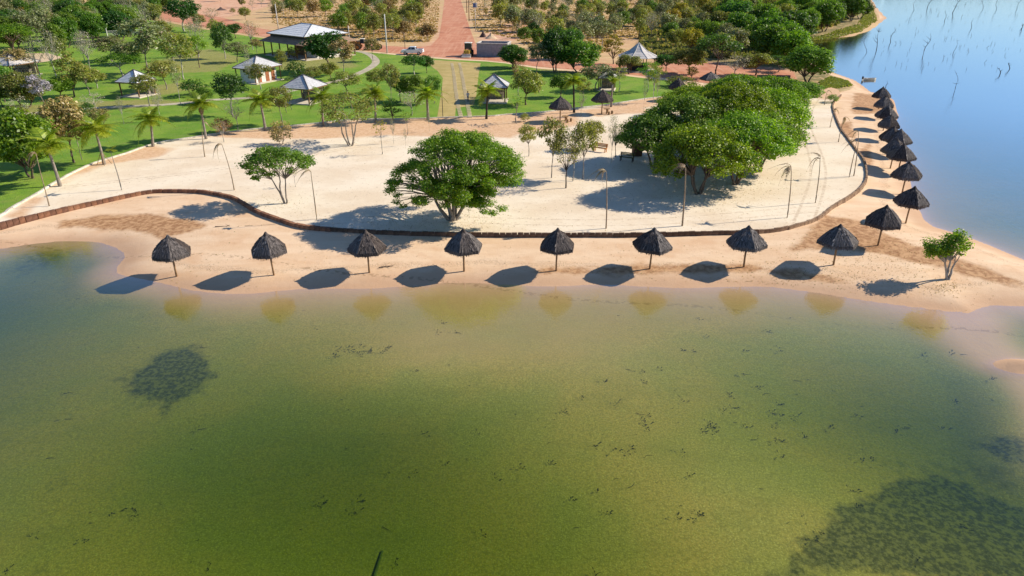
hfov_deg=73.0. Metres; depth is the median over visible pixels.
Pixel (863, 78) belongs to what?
rowing boat
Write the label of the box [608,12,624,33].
scrub tree
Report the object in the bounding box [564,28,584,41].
leafy tree
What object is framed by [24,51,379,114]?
concrete path
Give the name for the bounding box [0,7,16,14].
dense tree
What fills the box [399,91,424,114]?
bare tree
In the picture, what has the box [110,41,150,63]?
leafy tree
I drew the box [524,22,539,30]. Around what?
leafy tree
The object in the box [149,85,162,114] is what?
bare tree
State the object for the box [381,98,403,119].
narrow tree
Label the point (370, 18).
scrub tree
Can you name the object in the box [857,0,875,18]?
dense tree
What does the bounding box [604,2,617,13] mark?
scrub tree
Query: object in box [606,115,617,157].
bare tree
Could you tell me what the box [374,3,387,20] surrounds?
sparse tree
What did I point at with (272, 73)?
door
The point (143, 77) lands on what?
open tree
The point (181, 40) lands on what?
open tree
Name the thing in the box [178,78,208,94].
bush
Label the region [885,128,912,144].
thatched parasol
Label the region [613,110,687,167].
dense tree
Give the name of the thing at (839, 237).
thatched parasol
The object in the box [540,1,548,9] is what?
scrub tree
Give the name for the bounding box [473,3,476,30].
sign pole
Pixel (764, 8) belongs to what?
dense tree
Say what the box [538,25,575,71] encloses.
dense tree
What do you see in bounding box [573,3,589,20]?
scrub tree
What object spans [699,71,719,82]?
thatched shelter
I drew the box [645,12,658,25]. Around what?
bare tree
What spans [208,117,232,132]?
bush
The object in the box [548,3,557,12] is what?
sparse tree
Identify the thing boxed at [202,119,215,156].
withered palm
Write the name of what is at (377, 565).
sunken log
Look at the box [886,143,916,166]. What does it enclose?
thatched parasol
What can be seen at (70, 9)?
dense tree
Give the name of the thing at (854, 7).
dense tree
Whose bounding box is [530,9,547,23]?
scrub tree
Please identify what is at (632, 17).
scrub tree
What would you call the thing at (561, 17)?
sparse tree
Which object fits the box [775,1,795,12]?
leafy tree
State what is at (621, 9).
scrub tree
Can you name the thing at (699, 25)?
leafy tree
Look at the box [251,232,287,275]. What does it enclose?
thatched parasol
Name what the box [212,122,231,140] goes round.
bare tree
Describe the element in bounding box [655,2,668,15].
scrub tree
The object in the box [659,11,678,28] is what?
scrub tree
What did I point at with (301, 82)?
picnic kiosk
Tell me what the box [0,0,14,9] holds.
sparse tree
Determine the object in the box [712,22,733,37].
scrub tree
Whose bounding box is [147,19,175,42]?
sparse tree
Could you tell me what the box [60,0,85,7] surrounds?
dense tree
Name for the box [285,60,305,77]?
bush
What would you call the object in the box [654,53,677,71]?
leafy tree
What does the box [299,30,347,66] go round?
leafy tree
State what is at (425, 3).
scrub tree
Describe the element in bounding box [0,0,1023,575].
ground
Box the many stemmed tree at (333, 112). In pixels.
[317,89,380,145]
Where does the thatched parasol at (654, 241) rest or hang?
on the ground at (224, 416)
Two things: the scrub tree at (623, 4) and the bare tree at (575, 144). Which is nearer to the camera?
the bare tree at (575, 144)
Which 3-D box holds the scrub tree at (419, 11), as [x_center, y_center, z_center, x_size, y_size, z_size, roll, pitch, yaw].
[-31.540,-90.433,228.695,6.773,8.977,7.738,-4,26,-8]
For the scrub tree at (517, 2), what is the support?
on the ground at (224, 416)
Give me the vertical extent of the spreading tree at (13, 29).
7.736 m
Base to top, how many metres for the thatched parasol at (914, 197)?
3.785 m
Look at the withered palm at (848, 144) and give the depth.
71.64 m
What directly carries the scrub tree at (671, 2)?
on the ground at (224, 416)
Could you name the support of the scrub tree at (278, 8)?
on the ground at (224, 416)
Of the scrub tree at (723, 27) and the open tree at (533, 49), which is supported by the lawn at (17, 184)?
the open tree at (533, 49)
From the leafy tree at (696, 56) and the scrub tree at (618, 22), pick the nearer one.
the leafy tree at (696, 56)
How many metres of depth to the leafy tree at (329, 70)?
128.58 m
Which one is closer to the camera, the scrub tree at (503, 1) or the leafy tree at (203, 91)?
the leafy tree at (203, 91)
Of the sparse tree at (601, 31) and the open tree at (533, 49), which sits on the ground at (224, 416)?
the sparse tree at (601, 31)
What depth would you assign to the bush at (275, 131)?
84.87 m
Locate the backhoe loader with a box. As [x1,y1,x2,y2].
[461,41,473,57]
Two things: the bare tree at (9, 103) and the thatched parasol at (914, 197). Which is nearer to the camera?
the thatched parasol at (914, 197)
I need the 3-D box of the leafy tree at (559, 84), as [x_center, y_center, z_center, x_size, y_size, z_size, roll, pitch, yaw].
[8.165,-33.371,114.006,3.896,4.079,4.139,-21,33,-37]
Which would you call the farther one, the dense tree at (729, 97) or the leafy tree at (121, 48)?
the leafy tree at (121, 48)
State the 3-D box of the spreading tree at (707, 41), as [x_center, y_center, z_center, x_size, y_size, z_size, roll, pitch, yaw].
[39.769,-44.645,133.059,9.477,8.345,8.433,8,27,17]
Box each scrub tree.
[238,7,250,19]
[270,4,282,17]
[286,0,304,16]
[306,0,320,16]
[318,0,332,13]
[326,11,347,29]
[336,7,348,12]
[338,2,350,10]
[340,10,355,24]
[347,0,364,12]
[351,9,359,22]
[352,11,367,34]
[358,6,371,19]
[363,12,383,36]
[367,0,382,10]
[367,10,380,31]
[375,0,394,13]
[379,11,392,33]
[389,8,401,21]
[392,19,413,37]
[407,1,424,20]
[417,22,436,39]
[418,0,430,7]
[488,1,507,26]
[490,0,508,9]
[503,4,520,26]
[508,0,522,5]
[520,8,538,24]
[529,0,539,9]
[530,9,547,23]
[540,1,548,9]
[546,16,565,32]
[554,9,568,19]
[565,19,576,28]
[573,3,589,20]
[574,11,593,32]
[585,0,597,8]
[585,3,596,15]
[588,14,609,43]
[595,4,603,14]
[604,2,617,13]
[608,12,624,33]
[608,14,623,34]
[616,0,629,10]
[616,6,625,13]
[624,11,635,27]
[633,18,646,33]
[635,7,647,19]
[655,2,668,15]
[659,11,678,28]
[663,0,673,7]
[678,18,692,31]
[694,10,710,24]
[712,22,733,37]
[725,26,750,53]
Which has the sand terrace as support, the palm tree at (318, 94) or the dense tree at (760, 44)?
the palm tree at (318, 94)
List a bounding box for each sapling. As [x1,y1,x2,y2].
[371,120,386,153]
[401,112,413,134]
[503,94,526,123]
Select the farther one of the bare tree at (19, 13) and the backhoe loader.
the bare tree at (19, 13)
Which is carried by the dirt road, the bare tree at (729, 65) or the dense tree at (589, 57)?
the bare tree at (729, 65)
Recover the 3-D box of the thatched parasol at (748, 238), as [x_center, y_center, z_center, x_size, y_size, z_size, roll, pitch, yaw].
[17.682,-3.020,52.273,3.080,3.665,2.729,10,26,23]
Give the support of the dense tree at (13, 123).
on the lawn at (17, 184)
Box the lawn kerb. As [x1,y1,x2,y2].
[0,96,663,216]
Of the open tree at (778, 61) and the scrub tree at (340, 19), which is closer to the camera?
the open tree at (778, 61)
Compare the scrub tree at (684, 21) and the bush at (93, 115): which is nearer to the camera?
the bush at (93, 115)
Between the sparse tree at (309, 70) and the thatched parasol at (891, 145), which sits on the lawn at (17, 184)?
the sparse tree at (309, 70)
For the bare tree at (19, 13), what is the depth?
176.70 m
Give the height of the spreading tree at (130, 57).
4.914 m
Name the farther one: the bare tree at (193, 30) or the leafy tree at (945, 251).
the bare tree at (193, 30)
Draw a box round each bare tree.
[5,95,28,110]
[9,8,28,44]
[17,36,46,76]
[29,25,62,75]
[30,2,50,11]
[41,0,54,11]
[70,31,95,67]
[73,30,87,60]
[78,92,104,111]
[115,0,133,8]
[115,96,123,121]
[130,1,157,19]
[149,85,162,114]
[156,16,170,38]
[182,20,204,56]
[184,14,203,35]
[201,8,219,20]
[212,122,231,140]
[223,98,243,131]
[241,18,258,49]
[241,45,253,88]
[388,118,394,142]
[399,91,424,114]
[531,13,544,26]
[553,134,582,187]
[561,121,584,180]
[578,92,585,106]
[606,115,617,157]
[610,124,621,156]
[642,77,648,110]
[643,14,661,34]
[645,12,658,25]
[656,74,661,92]
[720,53,752,73]
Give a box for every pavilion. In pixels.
[258,23,358,60]
[618,43,657,72]
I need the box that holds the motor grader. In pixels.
[350,38,381,49]
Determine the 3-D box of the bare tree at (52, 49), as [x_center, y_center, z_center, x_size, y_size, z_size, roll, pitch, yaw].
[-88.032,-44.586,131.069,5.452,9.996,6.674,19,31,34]
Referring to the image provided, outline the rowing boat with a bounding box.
[862,76,875,79]
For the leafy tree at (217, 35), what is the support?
on the lawn at (17, 184)
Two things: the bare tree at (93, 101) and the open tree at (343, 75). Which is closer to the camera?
the bare tree at (93, 101)
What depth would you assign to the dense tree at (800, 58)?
125.58 m
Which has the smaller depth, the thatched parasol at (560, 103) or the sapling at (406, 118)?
the sapling at (406, 118)
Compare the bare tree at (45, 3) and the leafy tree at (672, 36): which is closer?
the leafy tree at (672, 36)
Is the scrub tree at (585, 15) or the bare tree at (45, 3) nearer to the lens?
the scrub tree at (585, 15)
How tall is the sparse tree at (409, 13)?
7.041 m
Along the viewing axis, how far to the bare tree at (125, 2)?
212.12 m
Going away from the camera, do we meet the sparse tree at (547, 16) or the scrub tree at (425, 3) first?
the sparse tree at (547, 16)
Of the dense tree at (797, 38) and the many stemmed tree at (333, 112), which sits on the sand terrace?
the many stemmed tree at (333, 112)
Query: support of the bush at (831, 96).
on the sand terrace
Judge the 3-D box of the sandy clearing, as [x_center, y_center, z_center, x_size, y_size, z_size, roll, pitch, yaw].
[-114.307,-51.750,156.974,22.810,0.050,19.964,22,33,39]
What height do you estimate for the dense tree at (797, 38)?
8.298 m
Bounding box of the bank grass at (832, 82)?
[811,10,876,88]
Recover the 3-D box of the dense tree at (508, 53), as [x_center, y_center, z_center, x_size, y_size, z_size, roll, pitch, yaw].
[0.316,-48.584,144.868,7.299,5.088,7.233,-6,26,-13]
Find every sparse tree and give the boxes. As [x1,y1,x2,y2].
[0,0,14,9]
[0,48,31,70]
[2,104,39,129]
[5,11,44,51]
[20,73,53,102]
[28,7,61,28]
[42,36,67,60]
[67,63,102,95]
[85,34,126,60]
[112,0,135,6]
[112,12,168,72]
[140,59,184,89]
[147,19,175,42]
[219,41,250,62]
[242,63,272,89]
[248,38,264,51]
[300,67,324,77]
[327,39,354,70]
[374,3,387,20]
[378,62,400,101]
[383,13,401,39]
[399,2,411,21]
[402,10,417,29]
[517,123,539,155]
[537,115,568,177]
[543,11,551,23]
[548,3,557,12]
[556,14,566,26]
[569,120,602,178]
[572,21,594,36]
[574,77,592,98]
[586,20,617,47]
[609,0,618,7]
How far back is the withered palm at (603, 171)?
57.32 m
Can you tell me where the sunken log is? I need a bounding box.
[373,550,382,575]
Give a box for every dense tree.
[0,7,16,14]
[0,11,9,16]
[0,15,31,48]
[0,70,45,106]
[0,106,57,178]
[8,0,28,9]
[23,0,49,32]
[39,0,57,12]
[40,22,67,47]
[46,15,79,47]
[50,11,80,30]
[51,2,67,13]
[59,4,89,13]
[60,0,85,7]
[67,11,85,31]
[76,11,92,37]
[79,13,108,42]
[84,0,98,5]
[85,3,100,13]
[93,1,114,14]
[97,9,132,38]
[115,6,137,36]
[124,1,141,12]
[139,0,160,23]
[159,0,168,6]
[496,44,528,66]
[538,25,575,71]
[557,39,603,72]
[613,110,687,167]
[636,91,725,163]
[648,122,762,194]
[654,83,705,104]
[679,79,787,124]
[692,108,797,184]
[693,73,770,94]
[712,0,739,13]
[713,0,732,13]
[721,0,752,17]
[724,10,757,39]
[737,86,816,129]
[741,23,763,49]
[747,3,780,18]
[749,23,788,54]
[749,74,812,105]
[749,109,813,171]
[752,13,788,36]
[757,8,779,21]
[766,24,804,59]
[768,28,817,57]
[773,0,798,11]
[773,10,820,37]
[779,44,835,81]
[779,81,827,98]
[781,20,811,45]
[792,0,818,5]
[799,0,817,11]
[801,9,821,26]
[812,0,843,26]
[815,0,846,31]
[836,1,846,21]
[840,0,868,21]
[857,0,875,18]
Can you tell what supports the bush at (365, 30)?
on the ground at (224, 416)
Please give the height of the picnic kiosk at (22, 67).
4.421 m
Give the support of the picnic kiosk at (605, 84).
on the lawn at (17, 184)
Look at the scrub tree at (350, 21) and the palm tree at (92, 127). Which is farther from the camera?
the scrub tree at (350, 21)
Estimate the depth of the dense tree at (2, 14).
185.21 m
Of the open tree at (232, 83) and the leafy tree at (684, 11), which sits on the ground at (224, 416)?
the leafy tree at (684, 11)
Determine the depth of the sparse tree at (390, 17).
193.02 m
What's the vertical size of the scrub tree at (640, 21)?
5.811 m
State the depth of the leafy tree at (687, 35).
159.11 m
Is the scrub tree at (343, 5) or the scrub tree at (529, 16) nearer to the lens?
the scrub tree at (529, 16)
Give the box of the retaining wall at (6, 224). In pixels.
[0,94,867,237]
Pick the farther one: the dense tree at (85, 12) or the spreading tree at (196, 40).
the dense tree at (85, 12)
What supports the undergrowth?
on the ground at (224, 416)
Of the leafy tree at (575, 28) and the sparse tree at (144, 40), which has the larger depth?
the leafy tree at (575, 28)
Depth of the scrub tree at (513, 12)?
218.13 m
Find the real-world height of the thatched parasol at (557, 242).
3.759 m
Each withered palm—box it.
[28,152,49,205]
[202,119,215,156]
[212,143,234,189]
[297,168,316,219]
[590,168,606,228]
[668,163,685,225]
[774,163,791,217]
[810,152,820,202]
[838,117,848,141]
[843,140,856,176]
[847,130,858,175]
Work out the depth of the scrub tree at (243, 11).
257.70 m
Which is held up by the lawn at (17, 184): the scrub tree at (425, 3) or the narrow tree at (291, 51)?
the narrow tree at (291, 51)
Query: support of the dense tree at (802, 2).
on the ground at (224, 416)
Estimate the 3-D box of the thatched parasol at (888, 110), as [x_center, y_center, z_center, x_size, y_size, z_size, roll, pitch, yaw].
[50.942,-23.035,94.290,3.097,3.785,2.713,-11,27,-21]
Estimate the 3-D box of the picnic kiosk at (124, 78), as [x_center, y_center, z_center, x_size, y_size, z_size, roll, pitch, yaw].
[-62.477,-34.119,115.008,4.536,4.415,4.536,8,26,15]
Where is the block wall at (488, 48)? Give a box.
[476,41,510,56]
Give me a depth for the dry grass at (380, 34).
232.65 m
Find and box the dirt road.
[160,0,796,84]
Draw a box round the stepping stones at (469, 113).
[458,63,471,117]
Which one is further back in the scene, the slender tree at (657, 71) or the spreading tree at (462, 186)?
the slender tree at (657, 71)
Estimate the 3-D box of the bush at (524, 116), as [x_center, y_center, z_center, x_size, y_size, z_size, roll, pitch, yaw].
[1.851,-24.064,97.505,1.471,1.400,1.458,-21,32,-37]
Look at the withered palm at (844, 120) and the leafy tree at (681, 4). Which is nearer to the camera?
the withered palm at (844, 120)
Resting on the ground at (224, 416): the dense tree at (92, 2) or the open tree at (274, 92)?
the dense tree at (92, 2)
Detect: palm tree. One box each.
[14,124,89,186]
[67,112,127,165]
[123,105,174,146]
[180,91,222,138]
[238,87,286,130]
[302,85,337,126]
[355,79,391,122]
[406,80,447,119]
[472,78,507,118]
[558,70,589,112]
[606,75,624,106]
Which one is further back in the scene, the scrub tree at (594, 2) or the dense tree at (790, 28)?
the scrub tree at (594, 2)
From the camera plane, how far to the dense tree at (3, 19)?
166.61 m
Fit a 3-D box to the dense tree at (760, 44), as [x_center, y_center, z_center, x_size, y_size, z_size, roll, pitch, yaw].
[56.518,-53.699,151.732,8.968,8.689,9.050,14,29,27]
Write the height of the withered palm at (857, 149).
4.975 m
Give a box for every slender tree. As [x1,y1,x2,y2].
[168,62,181,103]
[511,60,526,95]
[614,67,627,90]
[636,61,657,91]
[647,63,667,90]
[648,64,661,100]
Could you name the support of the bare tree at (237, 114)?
on the sand terrace
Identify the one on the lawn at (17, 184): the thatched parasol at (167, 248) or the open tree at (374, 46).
the open tree at (374, 46)
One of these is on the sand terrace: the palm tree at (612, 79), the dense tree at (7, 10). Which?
the palm tree at (612, 79)
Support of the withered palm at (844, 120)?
on the sand terrace
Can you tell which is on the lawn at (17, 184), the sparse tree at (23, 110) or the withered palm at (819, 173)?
the sparse tree at (23, 110)
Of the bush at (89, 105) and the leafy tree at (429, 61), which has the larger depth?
the leafy tree at (429, 61)
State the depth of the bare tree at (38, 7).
198.41 m
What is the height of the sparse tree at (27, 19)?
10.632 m
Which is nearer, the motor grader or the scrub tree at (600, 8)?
the motor grader
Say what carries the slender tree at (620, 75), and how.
on the lawn at (17, 184)
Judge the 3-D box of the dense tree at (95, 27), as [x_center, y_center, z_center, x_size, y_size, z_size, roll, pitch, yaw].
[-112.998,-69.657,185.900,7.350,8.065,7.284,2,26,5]
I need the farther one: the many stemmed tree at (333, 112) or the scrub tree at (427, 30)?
the scrub tree at (427, 30)
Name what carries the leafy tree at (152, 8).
on the lawn at (17, 184)
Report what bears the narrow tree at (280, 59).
on the lawn at (17, 184)
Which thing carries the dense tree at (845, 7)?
on the ground at (224, 416)
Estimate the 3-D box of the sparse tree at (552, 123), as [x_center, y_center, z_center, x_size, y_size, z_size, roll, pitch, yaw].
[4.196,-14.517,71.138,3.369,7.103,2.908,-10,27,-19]
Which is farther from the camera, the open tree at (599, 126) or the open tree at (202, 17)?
the open tree at (202, 17)
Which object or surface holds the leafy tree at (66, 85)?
on the lawn at (17, 184)
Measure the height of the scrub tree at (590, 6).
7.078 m
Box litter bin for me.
[632,147,641,155]
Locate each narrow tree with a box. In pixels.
[47,50,83,96]
[273,49,287,67]
[286,46,299,59]
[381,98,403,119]
[512,17,520,29]
[601,34,624,63]
[687,66,699,77]
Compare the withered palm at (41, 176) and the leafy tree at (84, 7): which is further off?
the leafy tree at (84, 7)
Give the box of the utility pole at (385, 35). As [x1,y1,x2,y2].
[384,14,387,52]
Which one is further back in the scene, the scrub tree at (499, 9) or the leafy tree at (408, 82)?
the scrub tree at (499, 9)
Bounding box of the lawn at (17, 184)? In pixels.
[0,20,672,213]
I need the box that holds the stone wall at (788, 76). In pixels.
[756,75,790,78]
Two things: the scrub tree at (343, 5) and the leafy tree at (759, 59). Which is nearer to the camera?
the leafy tree at (759, 59)
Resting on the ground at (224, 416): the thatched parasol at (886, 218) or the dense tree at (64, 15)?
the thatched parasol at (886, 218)
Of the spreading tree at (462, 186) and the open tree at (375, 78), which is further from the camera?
the open tree at (375, 78)
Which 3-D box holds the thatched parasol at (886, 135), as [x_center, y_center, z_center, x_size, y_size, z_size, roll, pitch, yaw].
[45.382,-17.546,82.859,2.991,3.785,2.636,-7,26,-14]
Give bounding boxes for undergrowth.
[23,0,856,58]
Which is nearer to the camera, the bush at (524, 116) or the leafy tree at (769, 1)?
the bush at (524, 116)
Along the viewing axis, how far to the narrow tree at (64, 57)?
112.26 m
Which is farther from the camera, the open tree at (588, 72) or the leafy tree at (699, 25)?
the leafy tree at (699, 25)
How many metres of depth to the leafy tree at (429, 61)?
137.56 m
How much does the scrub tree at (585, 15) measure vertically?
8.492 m
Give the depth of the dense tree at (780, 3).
222.67 m
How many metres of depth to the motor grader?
173.60 m
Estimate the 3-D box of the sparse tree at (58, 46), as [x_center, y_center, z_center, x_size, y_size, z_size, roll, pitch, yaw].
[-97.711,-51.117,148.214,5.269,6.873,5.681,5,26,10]
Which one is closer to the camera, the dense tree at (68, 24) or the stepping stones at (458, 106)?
the stepping stones at (458, 106)
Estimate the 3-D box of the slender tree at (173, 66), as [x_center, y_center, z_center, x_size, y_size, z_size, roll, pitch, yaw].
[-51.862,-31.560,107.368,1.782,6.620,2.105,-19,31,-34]
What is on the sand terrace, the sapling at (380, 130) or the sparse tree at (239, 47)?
the sapling at (380, 130)
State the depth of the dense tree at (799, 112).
78.15 m
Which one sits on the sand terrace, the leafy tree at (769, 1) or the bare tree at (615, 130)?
the bare tree at (615, 130)
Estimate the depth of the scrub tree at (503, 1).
258.42 m
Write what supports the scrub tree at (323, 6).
on the ground at (224, 416)
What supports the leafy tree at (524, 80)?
on the lawn at (17, 184)
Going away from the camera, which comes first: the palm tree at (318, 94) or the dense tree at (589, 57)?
the palm tree at (318, 94)
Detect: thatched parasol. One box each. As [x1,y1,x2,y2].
[151,234,190,276]
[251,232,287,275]
[347,229,386,272]
[444,228,481,271]
[540,228,573,270]
[549,96,571,121]
[591,89,613,113]
[632,227,672,268]
[668,78,685,89]
[726,225,767,266]
[816,224,858,264]
[865,204,901,245]
[871,86,890,108]
[873,95,893,118]
[874,105,898,130]
[877,114,899,129]
[879,126,897,141]
[880,138,902,168]
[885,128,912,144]
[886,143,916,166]
[890,161,922,192]
[892,186,929,223]
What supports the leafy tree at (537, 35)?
on the ground at (224, 416)
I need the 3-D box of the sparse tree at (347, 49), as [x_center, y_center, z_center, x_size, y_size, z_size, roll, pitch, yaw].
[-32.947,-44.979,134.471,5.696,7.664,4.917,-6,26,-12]
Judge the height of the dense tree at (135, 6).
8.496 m
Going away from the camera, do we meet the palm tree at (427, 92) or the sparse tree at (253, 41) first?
the palm tree at (427, 92)
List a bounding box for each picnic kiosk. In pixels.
[0,53,41,74]
[114,69,156,98]
[280,74,327,105]
[478,74,509,103]
[597,69,616,91]
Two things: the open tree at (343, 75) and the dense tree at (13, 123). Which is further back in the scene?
the open tree at (343, 75)
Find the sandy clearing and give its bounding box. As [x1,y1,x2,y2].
[26,53,60,62]
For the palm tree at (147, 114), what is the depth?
82.80 m
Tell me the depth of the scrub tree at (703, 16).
209.65 m
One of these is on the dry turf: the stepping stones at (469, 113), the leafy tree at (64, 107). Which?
the stepping stones at (469, 113)
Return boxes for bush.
[77,102,94,116]
[86,107,109,123]
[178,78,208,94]
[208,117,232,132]
[267,119,292,143]
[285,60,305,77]
[363,27,371,33]
[520,113,529,120]
[664,75,699,84]
[826,94,838,101]
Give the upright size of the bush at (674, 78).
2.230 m
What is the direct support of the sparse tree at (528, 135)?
on the sand terrace
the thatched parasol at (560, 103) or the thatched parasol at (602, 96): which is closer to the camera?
the thatched parasol at (560, 103)
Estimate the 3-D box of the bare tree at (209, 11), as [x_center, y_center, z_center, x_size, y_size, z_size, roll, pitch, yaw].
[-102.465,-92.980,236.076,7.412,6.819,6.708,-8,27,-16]
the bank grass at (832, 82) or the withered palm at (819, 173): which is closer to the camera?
the withered palm at (819, 173)
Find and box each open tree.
[127,73,158,105]
[156,31,196,78]
[191,13,205,29]
[206,18,222,30]
[209,72,250,115]
[267,85,292,121]
[327,70,363,95]
[363,37,380,57]
[363,67,390,81]
[398,53,426,74]
[423,75,440,103]
[528,43,547,72]
[579,63,618,90]
[584,118,606,139]
[770,55,789,71]
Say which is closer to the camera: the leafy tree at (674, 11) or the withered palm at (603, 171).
the withered palm at (603, 171)
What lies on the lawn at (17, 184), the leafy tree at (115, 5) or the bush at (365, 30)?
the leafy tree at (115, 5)
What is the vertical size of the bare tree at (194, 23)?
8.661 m
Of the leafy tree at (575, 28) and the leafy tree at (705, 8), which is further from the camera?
the leafy tree at (705, 8)
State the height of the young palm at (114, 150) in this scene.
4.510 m
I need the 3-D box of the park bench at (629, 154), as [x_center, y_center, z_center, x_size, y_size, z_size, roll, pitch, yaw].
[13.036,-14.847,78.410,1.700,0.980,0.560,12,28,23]
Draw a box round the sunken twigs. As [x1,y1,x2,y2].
[4,315,994,575]
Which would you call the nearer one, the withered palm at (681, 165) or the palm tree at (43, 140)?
the withered palm at (681, 165)
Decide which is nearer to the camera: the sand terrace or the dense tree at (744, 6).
the sand terrace
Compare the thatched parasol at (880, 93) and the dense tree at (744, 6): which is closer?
the thatched parasol at (880, 93)
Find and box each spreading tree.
[0,22,37,54]
[0,65,11,101]
[93,52,143,75]
[182,35,208,67]
[382,127,526,221]
[695,32,744,74]
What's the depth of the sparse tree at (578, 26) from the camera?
168.59 m
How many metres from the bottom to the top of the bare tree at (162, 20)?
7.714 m
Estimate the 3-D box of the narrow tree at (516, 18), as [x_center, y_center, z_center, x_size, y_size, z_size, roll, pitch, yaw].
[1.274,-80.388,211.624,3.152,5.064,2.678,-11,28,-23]
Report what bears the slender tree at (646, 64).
on the lawn at (17, 184)
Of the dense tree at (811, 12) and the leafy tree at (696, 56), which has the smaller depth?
the leafy tree at (696, 56)
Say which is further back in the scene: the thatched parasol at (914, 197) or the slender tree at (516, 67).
the slender tree at (516, 67)
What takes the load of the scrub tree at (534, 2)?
on the ground at (224, 416)
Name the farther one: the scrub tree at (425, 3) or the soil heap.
the scrub tree at (425, 3)
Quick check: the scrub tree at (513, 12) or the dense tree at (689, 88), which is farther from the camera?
the scrub tree at (513, 12)
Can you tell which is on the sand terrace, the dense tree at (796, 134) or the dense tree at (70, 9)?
the dense tree at (796, 134)
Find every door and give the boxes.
[265,69,269,80]
[271,68,274,79]
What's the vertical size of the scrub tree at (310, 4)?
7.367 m
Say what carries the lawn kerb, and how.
on the ground at (224, 416)
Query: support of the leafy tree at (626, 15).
on the ground at (224, 416)
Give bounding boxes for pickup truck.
[400,46,423,54]
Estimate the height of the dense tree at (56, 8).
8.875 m
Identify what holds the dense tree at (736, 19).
on the ground at (224, 416)
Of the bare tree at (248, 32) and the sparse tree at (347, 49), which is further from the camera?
the bare tree at (248, 32)
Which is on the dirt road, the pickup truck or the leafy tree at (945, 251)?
the pickup truck
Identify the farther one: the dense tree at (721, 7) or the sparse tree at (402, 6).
the sparse tree at (402, 6)
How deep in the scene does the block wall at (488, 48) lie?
161.28 m
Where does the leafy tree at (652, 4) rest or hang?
on the ground at (224, 416)
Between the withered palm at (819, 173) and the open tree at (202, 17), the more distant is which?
the open tree at (202, 17)
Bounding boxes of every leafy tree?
[0,89,7,106]
[35,94,85,162]
[42,75,73,95]
[66,4,93,11]
[84,70,106,87]
[110,4,129,10]
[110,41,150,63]
[127,3,143,17]
[141,3,163,19]
[161,0,201,30]
[196,87,213,98]
[209,22,232,58]
[226,22,240,37]
[235,144,317,203]
[283,0,291,11]
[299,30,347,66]
[317,62,339,77]
[391,75,407,100]
[398,72,426,101]
[422,55,433,72]
[510,68,546,104]
[516,27,531,38]
[524,0,533,7]
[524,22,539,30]
[529,28,545,50]
[549,73,572,95]
[556,3,568,12]
[558,27,581,36]
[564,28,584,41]
[574,0,588,7]
[615,53,641,73]
[616,11,631,31]
[631,4,652,17]
[646,0,657,12]
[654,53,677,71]
[661,22,679,35]
[664,28,683,46]
[666,8,681,21]
[671,47,708,70]
[674,2,688,9]
[678,27,703,47]
[679,7,694,17]
[684,19,698,37]
[690,16,700,21]
[693,19,710,34]
[697,0,711,6]
[699,0,716,13]
[703,20,725,35]
[707,8,734,24]
[715,30,736,59]
[736,53,776,75]
[760,0,779,4]
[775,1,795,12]
[920,228,974,279]
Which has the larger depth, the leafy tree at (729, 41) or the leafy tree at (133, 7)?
the leafy tree at (133, 7)
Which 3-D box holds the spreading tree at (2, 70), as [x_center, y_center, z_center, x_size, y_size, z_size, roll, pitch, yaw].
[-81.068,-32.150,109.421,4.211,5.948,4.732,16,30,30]
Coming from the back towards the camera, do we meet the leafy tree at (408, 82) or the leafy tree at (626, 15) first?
the leafy tree at (626, 15)
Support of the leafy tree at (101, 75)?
on the lawn at (17, 184)
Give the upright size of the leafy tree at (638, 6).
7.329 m
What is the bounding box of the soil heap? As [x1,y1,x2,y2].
[485,33,497,38]
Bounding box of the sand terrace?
[0,87,865,233]
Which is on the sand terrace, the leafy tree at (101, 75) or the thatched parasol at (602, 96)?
the thatched parasol at (602, 96)
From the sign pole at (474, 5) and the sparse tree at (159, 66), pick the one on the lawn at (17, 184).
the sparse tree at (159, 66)
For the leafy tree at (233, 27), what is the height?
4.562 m
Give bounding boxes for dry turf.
[431,60,480,116]
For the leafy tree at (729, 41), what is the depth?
155.42 m
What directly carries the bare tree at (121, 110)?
on the lawn at (17, 184)
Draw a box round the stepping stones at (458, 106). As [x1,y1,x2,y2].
[450,63,462,117]
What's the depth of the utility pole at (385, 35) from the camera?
166.52 m
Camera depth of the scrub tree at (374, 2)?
300.19 m
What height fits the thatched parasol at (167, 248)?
3.658 m
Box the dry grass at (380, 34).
[271,0,658,53]
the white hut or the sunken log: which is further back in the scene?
the white hut
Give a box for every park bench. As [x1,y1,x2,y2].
[594,142,607,152]
[619,152,634,161]
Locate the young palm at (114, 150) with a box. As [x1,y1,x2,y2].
[105,145,121,189]
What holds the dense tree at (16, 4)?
on the ground at (224, 416)
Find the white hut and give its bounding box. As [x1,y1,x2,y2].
[232,55,283,84]
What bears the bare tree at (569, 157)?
on the sand terrace
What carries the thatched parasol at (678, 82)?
on the sand terrace
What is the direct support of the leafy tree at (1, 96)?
on the lawn at (17, 184)
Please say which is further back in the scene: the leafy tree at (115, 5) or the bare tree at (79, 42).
the leafy tree at (115, 5)
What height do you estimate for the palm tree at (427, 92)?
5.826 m
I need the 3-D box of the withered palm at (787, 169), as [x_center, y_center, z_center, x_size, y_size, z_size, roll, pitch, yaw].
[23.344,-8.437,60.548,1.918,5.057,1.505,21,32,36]
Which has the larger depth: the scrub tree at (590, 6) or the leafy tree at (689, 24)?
the scrub tree at (590, 6)
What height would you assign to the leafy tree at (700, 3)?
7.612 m
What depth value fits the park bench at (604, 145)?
82.24 m
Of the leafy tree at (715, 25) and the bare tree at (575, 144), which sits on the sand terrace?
the bare tree at (575, 144)
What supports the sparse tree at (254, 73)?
on the lawn at (17, 184)
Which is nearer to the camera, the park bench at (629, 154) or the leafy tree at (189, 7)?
the park bench at (629, 154)
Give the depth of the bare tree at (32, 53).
130.54 m

